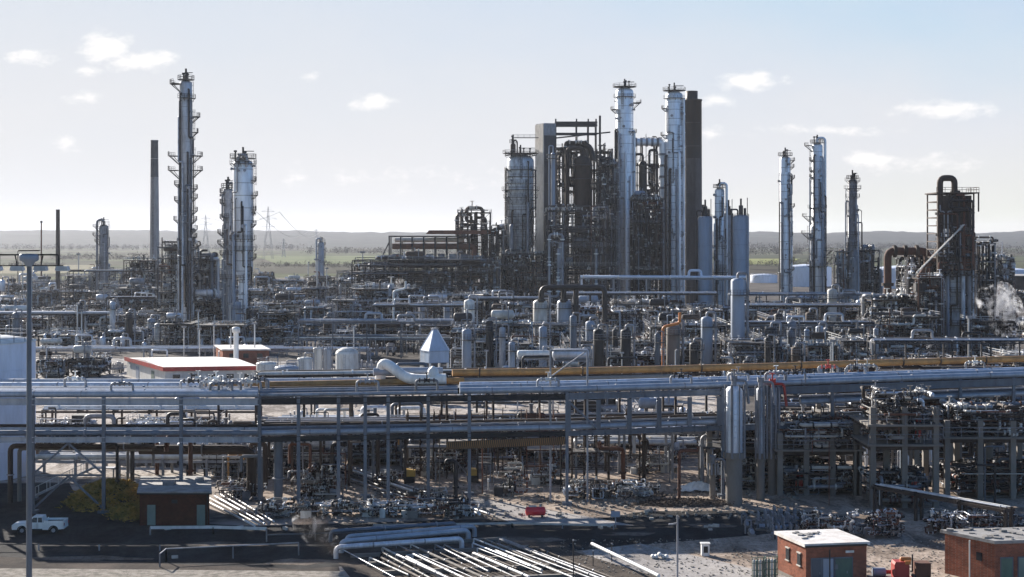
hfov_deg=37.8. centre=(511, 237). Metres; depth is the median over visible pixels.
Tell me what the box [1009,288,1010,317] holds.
vent mast
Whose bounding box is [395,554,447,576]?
ground pipe
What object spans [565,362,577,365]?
heat exchanger
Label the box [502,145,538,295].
distillation column
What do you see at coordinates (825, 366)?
valve assembly
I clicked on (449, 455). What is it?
pipe cluster
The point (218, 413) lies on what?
riser pipe stand
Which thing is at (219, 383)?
valve assembly
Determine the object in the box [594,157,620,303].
vessel
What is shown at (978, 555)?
window
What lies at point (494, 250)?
process structure
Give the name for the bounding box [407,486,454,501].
pipe cluster
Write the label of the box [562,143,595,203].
arched duct
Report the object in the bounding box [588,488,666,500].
scrub mound
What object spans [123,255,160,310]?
process structure
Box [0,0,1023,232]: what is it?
sky
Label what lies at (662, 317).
horizontal drum
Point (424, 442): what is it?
process structure
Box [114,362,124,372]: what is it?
valve manifold
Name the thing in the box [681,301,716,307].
process structure
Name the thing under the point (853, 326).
vertical vessel
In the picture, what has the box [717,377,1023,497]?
pipe bridge
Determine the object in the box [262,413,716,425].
pipe
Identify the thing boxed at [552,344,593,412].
raised drum
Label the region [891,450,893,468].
riser pipe stand
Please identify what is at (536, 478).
pipe cluster
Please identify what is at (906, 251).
bent pipe
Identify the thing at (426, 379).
valve assembly
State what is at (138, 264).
horizontal drum
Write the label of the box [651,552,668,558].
sack pile
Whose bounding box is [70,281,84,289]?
horizontal drum
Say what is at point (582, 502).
rubble
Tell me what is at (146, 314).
process structure
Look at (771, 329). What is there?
vertical vessel
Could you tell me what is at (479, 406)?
pump
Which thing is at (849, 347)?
process structure
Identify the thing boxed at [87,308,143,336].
process structure
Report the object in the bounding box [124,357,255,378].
depot building
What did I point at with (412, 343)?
platform stand
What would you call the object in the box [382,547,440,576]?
ground pipe
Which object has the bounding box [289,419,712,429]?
pipe
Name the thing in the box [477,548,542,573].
ground pipe
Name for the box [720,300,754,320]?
process structure
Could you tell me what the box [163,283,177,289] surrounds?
horizontal drum
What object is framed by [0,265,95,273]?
stubble field
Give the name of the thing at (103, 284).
process structure
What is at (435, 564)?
ground pipe
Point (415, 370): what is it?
pipe
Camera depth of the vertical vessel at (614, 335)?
332.53 m
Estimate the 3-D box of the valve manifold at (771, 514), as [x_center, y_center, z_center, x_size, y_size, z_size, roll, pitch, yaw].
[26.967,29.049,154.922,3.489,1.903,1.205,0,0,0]
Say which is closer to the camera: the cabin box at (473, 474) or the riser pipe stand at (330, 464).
the riser pipe stand at (330, 464)
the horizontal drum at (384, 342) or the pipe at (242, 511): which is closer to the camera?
the pipe at (242, 511)
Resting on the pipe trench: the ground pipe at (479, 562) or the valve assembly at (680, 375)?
the ground pipe at (479, 562)
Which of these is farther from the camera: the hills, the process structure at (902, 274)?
the hills
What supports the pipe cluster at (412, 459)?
on the sandy ground at (841, 502)
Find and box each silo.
[696,200,712,304]
[724,200,730,304]
[731,198,748,296]
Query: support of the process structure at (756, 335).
on the process paving
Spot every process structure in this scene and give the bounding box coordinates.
[0,295,26,307]
[0,316,20,335]
[5,280,34,294]
[13,309,55,333]
[16,285,61,307]
[31,305,51,310]
[32,277,66,290]
[36,347,69,377]
[36,407,97,451]
[37,326,98,346]
[47,300,92,321]
[47,303,96,330]
[54,285,101,304]
[60,272,92,289]
[66,351,112,376]
[86,298,120,321]
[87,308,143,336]
[89,264,125,290]
[97,279,127,299]
[98,325,152,346]
[108,283,159,311]
[121,269,148,283]
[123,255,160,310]
[124,405,224,443]
[133,306,194,331]
[157,237,201,317]
[157,313,201,352]
[192,294,222,334]
[194,249,220,321]
[195,313,255,352]
[200,436,255,477]
[237,275,253,288]
[237,285,272,302]
[249,321,305,346]
[250,298,268,309]
[250,299,266,334]
[252,268,275,287]
[258,303,303,334]
[263,296,306,321]
[267,434,344,477]
[268,290,307,308]
[271,276,306,290]
[298,299,333,334]
[302,282,335,303]
[304,271,337,294]
[309,301,345,315]
[318,326,352,346]
[331,292,378,333]
[336,268,361,292]
[336,275,362,298]
[340,415,404,465]
[348,280,370,297]
[350,277,416,317]
[351,251,501,300]
[354,317,412,348]
[374,298,417,333]
[402,413,460,456]
[413,318,450,353]
[415,296,459,332]
[419,289,455,314]
[449,411,506,452]
[450,289,489,323]
[450,319,485,375]
[451,316,486,360]
[454,201,491,285]
[457,284,491,299]
[457,286,499,315]
[482,317,533,353]
[485,307,528,334]
[486,220,508,295]
[493,333,532,366]
[500,301,532,312]
[501,247,547,308]
[504,414,562,459]
[527,340,566,366]
[528,310,556,338]
[530,318,569,345]
[532,298,570,311]
[544,201,618,304]
[556,136,587,304]
[556,301,601,326]
[561,328,592,366]
[564,398,639,412]
[577,322,618,347]
[579,300,610,318]
[590,143,612,270]
[591,338,637,373]
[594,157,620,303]
[595,305,646,337]
[608,333,650,348]
[610,295,652,332]
[623,399,712,435]
[629,191,664,308]
[635,346,680,373]
[636,135,664,298]
[643,303,689,331]
[643,314,681,348]
[652,295,684,307]
[676,317,726,362]
[680,331,724,364]
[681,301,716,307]
[687,300,723,336]
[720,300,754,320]
[720,328,780,375]
[722,326,751,354]
[723,319,764,334]
[749,331,786,346]
[751,296,789,332]
[757,309,802,333]
[775,339,813,374]
[785,296,826,314]
[789,316,834,348]
[792,299,844,328]
[796,331,840,373]
[826,328,875,370]
[828,317,859,347]
[833,244,853,301]
[841,243,883,293]
[843,302,860,327]
[860,288,933,326]
[860,305,940,359]
[861,346,904,357]
[894,348,957,357]
[895,247,936,293]
[907,266,944,351]
[937,349,999,365]
[959,311,1017,356]
[974,233,998,336]
[982,346,1023,366]
[990,254,1015,307]
[997,313,1022,336]
[1003,288,1023,307]
[1011,316,1023,337]
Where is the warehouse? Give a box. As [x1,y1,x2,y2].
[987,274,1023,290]
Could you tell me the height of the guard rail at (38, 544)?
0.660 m
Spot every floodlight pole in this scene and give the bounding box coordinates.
[31,266,31,308]
[77,303,79,344]
[79,309,83,344]
[182,326,185,356]
[196,310,200,353]
[197,328,201,356]
[212,325,216,356]
[314,259,319,299]
[830,339,836,370]
[966,316,973,356]
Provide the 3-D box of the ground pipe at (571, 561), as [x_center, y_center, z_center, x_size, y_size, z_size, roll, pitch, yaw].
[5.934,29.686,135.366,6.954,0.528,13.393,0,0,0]
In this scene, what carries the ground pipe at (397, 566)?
on the pipe trench
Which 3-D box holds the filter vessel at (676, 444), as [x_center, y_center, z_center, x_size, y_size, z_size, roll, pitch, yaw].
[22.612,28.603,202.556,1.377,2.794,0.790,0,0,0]
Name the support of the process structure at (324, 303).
on the process paving
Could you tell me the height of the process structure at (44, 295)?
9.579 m
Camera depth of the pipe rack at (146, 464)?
195.91 m
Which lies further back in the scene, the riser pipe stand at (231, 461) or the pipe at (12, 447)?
the riser pipe stand at (231, 461)
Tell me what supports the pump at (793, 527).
on the sandy ground at (841, 502)
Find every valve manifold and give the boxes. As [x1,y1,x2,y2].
[103,361,123,373]
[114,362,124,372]
[220,466,232,479]
[243,466,257,478]
[303,341,318,346]
[360,359,376,368]
[368,342,386,353]
[386,343,395,355]
[493,450,512,461]
[754,517,775,527]
[757,508,786,522]
[765,512,797,529]
[766,506,798,524]
[771,522,797,538]
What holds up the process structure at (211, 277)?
on the process paving
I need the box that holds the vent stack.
[232,327,239,358]
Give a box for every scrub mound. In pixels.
[54,474,139,512]
[102,498,139,522]
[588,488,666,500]
[633,491,734,506]
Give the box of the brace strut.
[916,224,964,272]
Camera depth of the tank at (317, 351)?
314.18 m
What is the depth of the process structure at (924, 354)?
331.56 m
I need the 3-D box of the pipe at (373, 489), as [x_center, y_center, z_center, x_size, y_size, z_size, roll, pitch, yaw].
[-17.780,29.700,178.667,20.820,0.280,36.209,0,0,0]
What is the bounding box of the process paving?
[1,274,1023,411]
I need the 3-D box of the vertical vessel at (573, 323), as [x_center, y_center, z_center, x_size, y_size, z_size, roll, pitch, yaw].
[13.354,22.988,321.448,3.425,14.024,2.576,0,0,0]
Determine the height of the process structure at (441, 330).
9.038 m
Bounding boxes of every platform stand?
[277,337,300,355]
[406,338,420,354]
[434,451,466,480]
[479,453,490,480]
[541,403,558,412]
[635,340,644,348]
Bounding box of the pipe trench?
[320,536,655,576]
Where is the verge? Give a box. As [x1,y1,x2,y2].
[0,568,344,576]
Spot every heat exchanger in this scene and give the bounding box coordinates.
[2,298,26,310]
[23,271,44,287]
[36,282,47,289]
[40,333,61,352]
[239,331,261,344]
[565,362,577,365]
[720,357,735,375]
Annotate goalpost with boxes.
[5,325,20,336]
[19,273,35,282]
[48,282,56,301]
[75,334,93,354]
[151,349,167,356]
[229,336,244,344]
[253,276,269,287]
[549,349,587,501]
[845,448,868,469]
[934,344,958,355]
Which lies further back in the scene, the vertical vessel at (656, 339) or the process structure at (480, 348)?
the process structure at (480, 348)
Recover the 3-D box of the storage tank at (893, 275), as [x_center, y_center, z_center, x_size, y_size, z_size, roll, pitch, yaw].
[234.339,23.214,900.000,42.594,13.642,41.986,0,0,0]
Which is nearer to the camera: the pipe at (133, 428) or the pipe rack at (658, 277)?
the pipe at (133, 428)
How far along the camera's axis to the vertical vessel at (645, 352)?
333.71 m
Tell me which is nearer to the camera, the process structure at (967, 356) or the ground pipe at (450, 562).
the ground pipe at (450, 562)
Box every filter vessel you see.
[0,276,8,294]
[93,337,99,352]
[100,332,105,352]
[120,333,128,346]
[211,334,220,353]
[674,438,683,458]
[862,446,868,464]
[897,450,908,466]
[929,450,931,472]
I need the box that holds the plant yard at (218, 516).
[0,274,778,576]
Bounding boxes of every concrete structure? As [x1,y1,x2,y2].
[695,411,787,489]
[773,406,865,495]
[813,354,1023,461]
[849,380,943,507]
[922,396,1023,498]
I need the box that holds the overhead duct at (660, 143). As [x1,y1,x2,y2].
[636,138,665,197]
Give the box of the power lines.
[197,212,319,236]
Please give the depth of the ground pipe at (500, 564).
134.76 m
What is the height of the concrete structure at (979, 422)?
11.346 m
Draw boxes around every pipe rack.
[0,311,109,337]
[35,443,257,478]
[36,337,370,364]
[36,414,209,453]
[41,397,262,423]
[68,267,166,304]
[106,292,237,310]
[106,443,257,466]
[254,355,721,463]
[262,393,583,414]
[262,416,406,486]
[264,408,353,434]
[278,406,432,416]
[298,312,465,357]
[373,295,463,350]
[463,290,538,313]
[566,291,717,327]
[573,425,705,478]
[573,435,697,448]
[580,269,745,303]
[727,290,874,320]
[745,297,860,326]
[745,312,875,345]
[765,399,1023,414]
[781,393,1023,410]
[867,329,1023,366]
[871,483,1014,527]
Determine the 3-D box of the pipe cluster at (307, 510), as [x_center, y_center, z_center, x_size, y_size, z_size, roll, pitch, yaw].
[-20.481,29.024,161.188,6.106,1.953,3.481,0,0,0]
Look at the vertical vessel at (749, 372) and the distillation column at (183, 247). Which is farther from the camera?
the distillation column at (183, 247)
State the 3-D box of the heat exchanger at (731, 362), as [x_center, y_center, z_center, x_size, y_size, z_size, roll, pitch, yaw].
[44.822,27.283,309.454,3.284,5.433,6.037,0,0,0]
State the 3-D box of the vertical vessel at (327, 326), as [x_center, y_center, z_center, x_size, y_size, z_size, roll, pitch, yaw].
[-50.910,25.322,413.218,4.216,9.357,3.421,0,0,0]
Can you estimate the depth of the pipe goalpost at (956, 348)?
350.06 m
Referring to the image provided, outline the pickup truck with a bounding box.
[11,514,68,533]
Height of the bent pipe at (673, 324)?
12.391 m
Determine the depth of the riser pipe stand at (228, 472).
182.31 m
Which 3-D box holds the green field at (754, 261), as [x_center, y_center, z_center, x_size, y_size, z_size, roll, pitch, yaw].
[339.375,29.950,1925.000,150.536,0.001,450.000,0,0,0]
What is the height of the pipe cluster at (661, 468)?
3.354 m
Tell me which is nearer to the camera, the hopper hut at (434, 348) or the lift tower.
the hopper hut at (434, 348)
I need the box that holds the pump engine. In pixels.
[891,554,930,576]
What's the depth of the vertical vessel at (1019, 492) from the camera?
173.77 m
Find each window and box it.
[243,353,248,357]
[785,546,789,561]
[796,551,800,566]
[976,552,981,560]
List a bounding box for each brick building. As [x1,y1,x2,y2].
[214,345,270,364]
[774,529,869,576]
[940,527,1023,576]
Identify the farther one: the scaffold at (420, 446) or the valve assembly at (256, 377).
the scaffold at (420, 446)
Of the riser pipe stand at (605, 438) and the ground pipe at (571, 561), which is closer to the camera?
the ground pipe at (571, 561)
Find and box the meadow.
[258,256,375,263]
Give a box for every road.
[0,511,802,568]
[462,498,629,524]
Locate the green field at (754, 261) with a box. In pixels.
[749,259,796,263]
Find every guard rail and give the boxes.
[0,543,160,550]
[149,526,266,534]
[159,542,298,566]
[266,530,458,541]
[373,522,613,529]
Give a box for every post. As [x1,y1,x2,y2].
[572,540,573,576]
[611,511,619,527]
[669,515,677,576]
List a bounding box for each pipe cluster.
[215,477,266,499]
[243,496,300,516]
[268,452,296,477]
[273,461,313,478]
[284,462,330,497]
[292,498,350,517]
[295,466,347,499]
[308,465,344,499]
[331,495,397,517]
[373,469,403,484]
[386,494,441,517]
[401,448,430,471]
[402,453,426,470]
[407,456,444,476]
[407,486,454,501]
[430,495,479,517]
[437,451,467,472]
[438,449,462,471]
[487,458,528,495]
[524,462,563,485]
[543,451,562,459]
[551,445,581,468]
[561,476,627,498]
[569,445,600,466]
[582,437,615,456]
[588,447,617,462]
[609,477,659,498]
[626,450,668,473]
[637,444,681,472]
[650,443,688,460]
[797,507,859,532]
[851,508,904,538]
[923,507,989,533]
[970,504,1023,527]
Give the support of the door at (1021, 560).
in the brick building at (984, 552)
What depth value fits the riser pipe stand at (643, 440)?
183.01 m
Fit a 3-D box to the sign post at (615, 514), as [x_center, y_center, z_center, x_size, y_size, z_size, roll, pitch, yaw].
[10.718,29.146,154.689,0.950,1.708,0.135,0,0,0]
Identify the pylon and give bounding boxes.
[201,215,209,252]
[261,208,275,258]
[281,238,285,256]
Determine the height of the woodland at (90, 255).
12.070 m
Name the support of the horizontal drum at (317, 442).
on the process structure at (315, 454)
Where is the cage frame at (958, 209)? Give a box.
[925,187,979,277]
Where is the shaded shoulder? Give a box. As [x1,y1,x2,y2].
[0,557,339,570]
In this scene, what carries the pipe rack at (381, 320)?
on the process paving
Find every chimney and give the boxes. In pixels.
[55,209,59,289]
[149,140,158,285]
[685,91,701,304]
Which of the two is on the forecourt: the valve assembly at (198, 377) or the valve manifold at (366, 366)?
the valve manifold at (366, 366)
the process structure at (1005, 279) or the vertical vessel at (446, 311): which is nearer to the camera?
the vertical vessel at (446, 311)
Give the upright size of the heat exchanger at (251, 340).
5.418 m
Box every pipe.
[0,377,374,381]
[0,382,258,389]
[0,385,257,387]
[0,387,257,388]
[0,389,258,391]
[0,390,258,396]
[0,423,257,426]
[0,427,257,429]
[0,429,257,436]
[7,443,154,502]
[17,449,151,501]
[138,443,255,495]
[203,377,463,387]
[209,498,259,524]
[209,501,255,526]
[214,495,264,524]
[220,493,269,522]
[228,494,274,521]
[235,153,248,166]
[260,388,457,392]
[260,391,457,396]
[262,384,457,387]
[262,386,457,390]
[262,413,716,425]
[262,416,716,427]
[262,417,716,429]
[262,419,716,435]
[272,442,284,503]
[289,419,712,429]
[305,390,457,392]
[325,472,440,512]
[329,521,456,541]
[333,536,463,558]
[334,469,432,503]
[334,473,451,513]
[336,467,470,514]
[339,528,470,552]
[340,465,480,514]
[341,463,489,514]
[342,549,393,576]
[345,524,476,538]
[369,557,408,575]
[373,367,442,375]
[375,359,446,384]
[379,557,421,576]
[380,551,429,576]
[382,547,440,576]
[392,281,405,318]
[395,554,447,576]
[396,545,471,576]
[405,556,442,573]
[412,553,462,576]
[418,548,483,576]
[432,549,490,576]
[434,544,488,571]
[443,544,515,576]
[447,547,514,576]
[452,355,1023,376]
[458,374,672,384]
[459,367,1023,384]
[459,369,1023,387]
[459,371,1023,393]
[461,371,992,387]
[472,542,530,566]
[472,552,529,576]
[473,538,572,576]
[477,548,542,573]
[478,553,517,569]
[483,538,561,571]
[494,549,542,571]
[496,543,588,576]
[498,538,598,576]
[501,538,604,576]
[537,285,608,326]
[538,548,611,576]
[591,542,659,576]
[661,312,680,348]
[799,387,1023,396]
[799,388,1023,398]
[799,390,1023,399]
[799,391,1023,404]
[881,245,930,293]
[915,250,936,281]
[935,175,959,318]
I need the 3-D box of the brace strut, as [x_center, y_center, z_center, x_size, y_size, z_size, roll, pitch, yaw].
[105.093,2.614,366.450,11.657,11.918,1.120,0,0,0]
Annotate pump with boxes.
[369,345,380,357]
[473,401,488,407]
[741,513,749,526]
[744,519,755,536]
[755,514,769,530]
[766,517,782,532]
[774,516,788,530]
[786,516,794,529]
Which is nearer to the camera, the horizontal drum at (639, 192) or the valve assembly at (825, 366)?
the valve assembly at (825, 366)
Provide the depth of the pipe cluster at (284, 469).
184.90 m
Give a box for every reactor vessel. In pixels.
[547,145,559,303]
[565,146,594,282]
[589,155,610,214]
[636,153,650,287]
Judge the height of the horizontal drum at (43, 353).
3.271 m
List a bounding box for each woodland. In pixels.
[0,243,312,250]
[5,261,63,266]
[50,252,164,259]
[255,260,361,267]
[301,246,500,253]
[712,241,998,246]
[713,242,1022,249]
[749,245,1023,255]
[749,259,832,265]
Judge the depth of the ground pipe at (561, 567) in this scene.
136.23 m
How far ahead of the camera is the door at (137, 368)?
317.96 m
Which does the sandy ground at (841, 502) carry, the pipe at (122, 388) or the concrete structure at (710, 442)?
the concrete structure at (710, 442)
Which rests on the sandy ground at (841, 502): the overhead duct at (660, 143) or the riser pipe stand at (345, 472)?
the riser pipe stand at (345, 472)
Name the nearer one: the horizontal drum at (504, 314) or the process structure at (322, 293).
the horizontal drum at (504, 314)
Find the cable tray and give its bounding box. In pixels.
[447,436,565,449]
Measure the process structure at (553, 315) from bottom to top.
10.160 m
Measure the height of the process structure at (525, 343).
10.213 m
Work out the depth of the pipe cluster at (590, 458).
195.31 m
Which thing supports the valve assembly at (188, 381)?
on the pipe at (122, 388)
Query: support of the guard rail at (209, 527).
on the sandy ground at (841, 502)
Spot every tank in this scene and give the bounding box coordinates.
[0,328,36,480]
[256,357,277,370]
[275,360,299,377]
[297,352,313,377]
[313,343,323,377]
[324,344,332,377]
[335,343,359,377]
[525,505,545,517]
[750,273,776,282]
[793,264,831,286]
[880,265,904,288]
[987,268,1023,273]
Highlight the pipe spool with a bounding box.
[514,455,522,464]
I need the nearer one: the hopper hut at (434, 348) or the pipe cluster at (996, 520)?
the pipe cluster at (996, 520)
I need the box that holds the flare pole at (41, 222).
[40,221,42,275]
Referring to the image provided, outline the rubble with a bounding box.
[300,481,949,576]
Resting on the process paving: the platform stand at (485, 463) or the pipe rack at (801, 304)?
the pipe rack at (801, 304)
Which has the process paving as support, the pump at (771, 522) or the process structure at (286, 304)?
the process structure at (286, 304)
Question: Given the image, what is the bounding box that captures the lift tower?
[512,123,556,295]
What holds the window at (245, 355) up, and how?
in the brick building at (251, 354)
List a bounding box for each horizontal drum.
[0,292,13,299]
[7,276,15,284]
[38,274,50,280]
[39,345,52,359]
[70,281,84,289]
[73,340,91,359]
[96,291,107,303]
[115,319,124,328]
[129,274,144,287]
[130,259,146,269]
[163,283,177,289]
[166,308,181,322]
[194,286,212,299]
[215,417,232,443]
[275,290,294,302]
[286,285,300,293]
[288,273,299,279]
[294,435,331,447]
[305,296,319,305]
[308,278,322,286]
[339,324,354,331]
[374,340,387,346]
[406,248,423,259]
[428,291,446,300]
[453,308,471,325]
[491,305,513,323]
[492,299,511,309]
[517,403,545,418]
[579,295,597,304]
[601,399,625,410]
[634,188,644,199]
[638,390,677,411]
[649,295,668,309]
[658,308,674,325]
[682,309,704,322]
[811,326,827,343]
[848,323,866,338]
[879,336,890,350]
[973,319,992,333]
[977,266,987,278]
[980,249,991,260]
[999,307,1016,317]
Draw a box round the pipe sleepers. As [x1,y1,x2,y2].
[344,537,600,576]
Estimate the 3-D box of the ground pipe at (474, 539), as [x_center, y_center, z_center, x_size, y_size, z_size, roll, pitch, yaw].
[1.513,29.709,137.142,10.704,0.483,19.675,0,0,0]
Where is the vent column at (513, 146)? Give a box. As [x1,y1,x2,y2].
[509,134,517,156]
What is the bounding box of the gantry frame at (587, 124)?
[555,116,609,164]
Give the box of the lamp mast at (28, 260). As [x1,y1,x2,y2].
[0,250,69,576]
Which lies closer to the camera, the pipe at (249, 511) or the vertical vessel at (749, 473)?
the pipe at (249, 511)
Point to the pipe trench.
(354, 567)
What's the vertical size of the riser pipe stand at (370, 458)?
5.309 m
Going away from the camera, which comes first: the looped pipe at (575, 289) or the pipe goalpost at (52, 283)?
the looped pipe at (575, 289)
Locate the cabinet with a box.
[700,542,709,555]
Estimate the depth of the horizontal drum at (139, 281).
534.59 m
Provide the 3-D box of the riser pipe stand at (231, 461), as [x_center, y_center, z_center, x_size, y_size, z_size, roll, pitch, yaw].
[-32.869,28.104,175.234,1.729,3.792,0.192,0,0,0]
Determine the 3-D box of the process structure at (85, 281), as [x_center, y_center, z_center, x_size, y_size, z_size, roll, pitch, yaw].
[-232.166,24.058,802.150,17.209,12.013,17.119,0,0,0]
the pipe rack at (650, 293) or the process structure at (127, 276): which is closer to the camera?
the pipe rack at (650, 293)
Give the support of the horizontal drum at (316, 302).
on the process structure at (312, 311)
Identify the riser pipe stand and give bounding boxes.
[100,436,119,482]
[116,417,125,436]
[125,451,154,480]
[130,436,151,483]
[155,436,165,474]
[164,436,193,475]
[166,412,185,466]
[177,461,187,475]
[178,418,196,473]
[183,409,195,419]
[207,420,217,423]
[217,405,219,423]
[222,455,237,487]
[224,461,238,479]
[227,455,244,482]
[232,422,253,436]
[240,455,263,499]
[249,443,268,485]
[285,441,303,479]
[288,443,311,471]
[321,456,340,476]
[322,447,346,487]
[329,442,346,484]
[360,413,379,462]
[360,434,374,481]
[369,434,371,465]
[409,439,432,466]
[439,439,439,490]
[444,458,458,498]
[473,431,499,474]
[477,431,500,482]
[481,438,482,493]
[492,437,501,477]
[518,431,520,464]
[523,437,543,471]
[534,446,556,473]
[538,418,561,489]
[598,441,626,481]
[603,409,626,470]
[628,434,640,479]
[637,435,648,466]
[640,427,646,482]
[659,445,670,482]
[677,446,699,498]
[699,431,718,481]
[812,440,829,505]
[864,470,889,479]
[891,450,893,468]
[970,443,983,457]
[975,457,996,502]
[983,446,1004,500]
[997,457,1008,463]
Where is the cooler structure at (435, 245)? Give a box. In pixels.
[383,230,495,285]
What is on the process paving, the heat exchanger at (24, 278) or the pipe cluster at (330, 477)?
the heat exchanger at (24, 278)
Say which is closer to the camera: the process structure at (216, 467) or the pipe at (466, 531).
the pipe at (466, 531)
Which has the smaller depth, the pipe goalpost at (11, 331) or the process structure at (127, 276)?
the pipe goalpost at (11, 331)
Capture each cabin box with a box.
[407,465,415,482]
[467,464,476,481]
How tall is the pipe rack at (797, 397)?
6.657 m
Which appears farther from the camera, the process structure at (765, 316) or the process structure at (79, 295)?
the process structure at (79, 295)
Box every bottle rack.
[752,556,765,576]
[764,555,777,576]
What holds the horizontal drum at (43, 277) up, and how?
on the process structure at (46, 281)
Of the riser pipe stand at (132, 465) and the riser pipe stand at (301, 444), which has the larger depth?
the riser pipe stand at (301, 444)
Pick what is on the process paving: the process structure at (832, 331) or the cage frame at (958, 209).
the process structure at (832, 331)
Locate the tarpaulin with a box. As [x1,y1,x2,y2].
[681,481,716,491]
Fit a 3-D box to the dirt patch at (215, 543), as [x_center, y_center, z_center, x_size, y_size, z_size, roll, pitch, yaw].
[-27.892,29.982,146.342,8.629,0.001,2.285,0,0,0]
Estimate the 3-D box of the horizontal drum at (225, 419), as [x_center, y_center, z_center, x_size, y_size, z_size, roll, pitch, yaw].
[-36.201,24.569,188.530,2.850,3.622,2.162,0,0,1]
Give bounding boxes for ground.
[0,248,1023,281]
[237,430,1023,576]
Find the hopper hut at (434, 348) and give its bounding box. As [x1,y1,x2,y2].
[419,328,449,375]
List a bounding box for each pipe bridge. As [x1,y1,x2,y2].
[0,395,258,513]
[254,388,565,513]
[562,388,720,504]
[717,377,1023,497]
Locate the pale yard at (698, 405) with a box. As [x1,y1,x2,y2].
[0,396,714,481]
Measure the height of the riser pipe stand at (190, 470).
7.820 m
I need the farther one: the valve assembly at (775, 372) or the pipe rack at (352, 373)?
the pipe rack at (352, 373)
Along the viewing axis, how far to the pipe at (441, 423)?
171.26 m
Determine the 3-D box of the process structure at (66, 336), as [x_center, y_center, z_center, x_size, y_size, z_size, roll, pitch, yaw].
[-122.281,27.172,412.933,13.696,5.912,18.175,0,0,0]
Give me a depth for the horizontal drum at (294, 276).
794.34 m
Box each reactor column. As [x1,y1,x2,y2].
[708,448,725,498]
[723,369,749,505]
[755,371,775,500]
[768,373,787,494]
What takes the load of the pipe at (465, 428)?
attached to the pipe bridge at (364, 437)
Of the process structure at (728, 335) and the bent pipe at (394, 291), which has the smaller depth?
the process structure at (728, 335)
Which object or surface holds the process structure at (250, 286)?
on the process paving
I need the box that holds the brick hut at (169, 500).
[137,476,211,525]
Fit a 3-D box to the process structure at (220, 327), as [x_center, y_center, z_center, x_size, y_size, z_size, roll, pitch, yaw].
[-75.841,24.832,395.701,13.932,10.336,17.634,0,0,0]
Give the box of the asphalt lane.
[0,483,255,533]
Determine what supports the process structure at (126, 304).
on the process paving
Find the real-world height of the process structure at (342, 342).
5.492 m
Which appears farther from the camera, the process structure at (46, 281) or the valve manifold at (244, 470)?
the process structure at (46, 281)
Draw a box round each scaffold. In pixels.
[405,408,449,478]
[437,409,488,470]
[482,407,541,475]
[524,408,569,479]
[569,428,611,483]
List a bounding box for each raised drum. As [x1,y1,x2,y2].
[516,346,553,412]
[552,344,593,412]
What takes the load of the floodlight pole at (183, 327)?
on the forecourt
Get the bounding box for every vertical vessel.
[8,309,23,336]
[78,300,85,329]
[106,299,119,328]
[122,309,135,346]
[143,314,159,343]
[151,319,164,344]
[231,299,244,331]
[244,306,254,337]
[320,312,335,345]
[416,301,428,332]
[441,301,453,330]
[459,325,476,367]
[461,294,478,321]
[482,317,498,367]
[495,324,510,366]
[504,339,520,366]
[531,293,551,330]
[535,322,552,366]
[555,293,572,345]
[566,312,581,348]
[578,347,591,365]
[582,316,598,352]
[590,324,609,365]
[609,326,621,347]
[617,324,635,373]
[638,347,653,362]
[651,331,665,364]
[664,319,684,372]
[686,338,703,375]
[700,311,717,375]
[728,272,749,363]
[739,356,756,375]
[742,466,752,486]
[753,460,767,486]
[761,334,776,374]
[763,321,782,349]
[774,309,785,335]
[784,317,800,346]
[784,327,797,344]
[789,342,806,394]
[789,468,813,492]
[801,327,813,341]
[804,308,818,338]
[816,322,827,348]
[822,465,845,491]
[826,284,840,327]
[839,469,852,491]
[846,320,858,343]
[861,472,885,499]
[870,325,883,357]
[883,471,900,493]
[908,474,931,505]
[909,412,930,442]
[913,418,931,440]
[950,466,972,492]
[993,443,1002,456]
[1008,474,1023,494]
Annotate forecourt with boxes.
[36,357,372,378]
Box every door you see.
[136,366,138,378]
[147,505,154,524]
[197,505,204,524]
[812,559,820,576]
[823,559,832,576]
[836,558,851,576]
[1001,558,1012,576]
[1019,558,1023,576]
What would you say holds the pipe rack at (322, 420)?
on the sandy ground at (841, 502)
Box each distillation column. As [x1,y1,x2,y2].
[92,217,110,294]
[168,68,202,339]
[217,177,236,331]
[230,147,257,320]
[316,237,325,275]
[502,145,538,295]
[611,79,640,308]
[661,83,685,305]
[712,179,728,305]
[777,148,794,308]
[801,135,834,302]
[844,170,862,299]
[907,255,914,293]
[934,194,977,355]
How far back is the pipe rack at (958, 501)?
156.51 m
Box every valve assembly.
[63,371,86,385]
[110,376,133,390]
[179,373,202,388]
[187,370,208,385]
[199,374,222,388]
[204,371,227,386]
[209,375,232,390]
[218,375,241,390]
[228,373,251,387]
[238,374,261,392]
[244,371,266,387]
[246,372,269,387]
[356,373,379,391]
[415,372,438,390]
[536,372,559,386]
[670,369,692,383]
[727,367,749,380]
[764,366,786,380]
[784,365,806,382]
[817,359,838,372]
[844,361,865,373]
[847,359,867,371]
[857,358,877,371]
[965,355,984,368]
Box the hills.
[0,230,1023,247]
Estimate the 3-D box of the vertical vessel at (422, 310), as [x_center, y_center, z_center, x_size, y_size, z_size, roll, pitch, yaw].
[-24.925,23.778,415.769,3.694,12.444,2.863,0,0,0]
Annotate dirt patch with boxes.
[23,555,153,560]
[184,542,266,545]
[265,558,347,564]
[496,538,562,542]
[601,532,653,535]
[687,523,735,527]
[740,515,763,520]
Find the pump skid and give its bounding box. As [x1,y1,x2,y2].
[867,568,891,576]
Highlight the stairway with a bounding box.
[35,458,115,495]
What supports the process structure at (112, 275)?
on the process paving
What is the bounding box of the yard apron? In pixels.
[582,544,784,576]

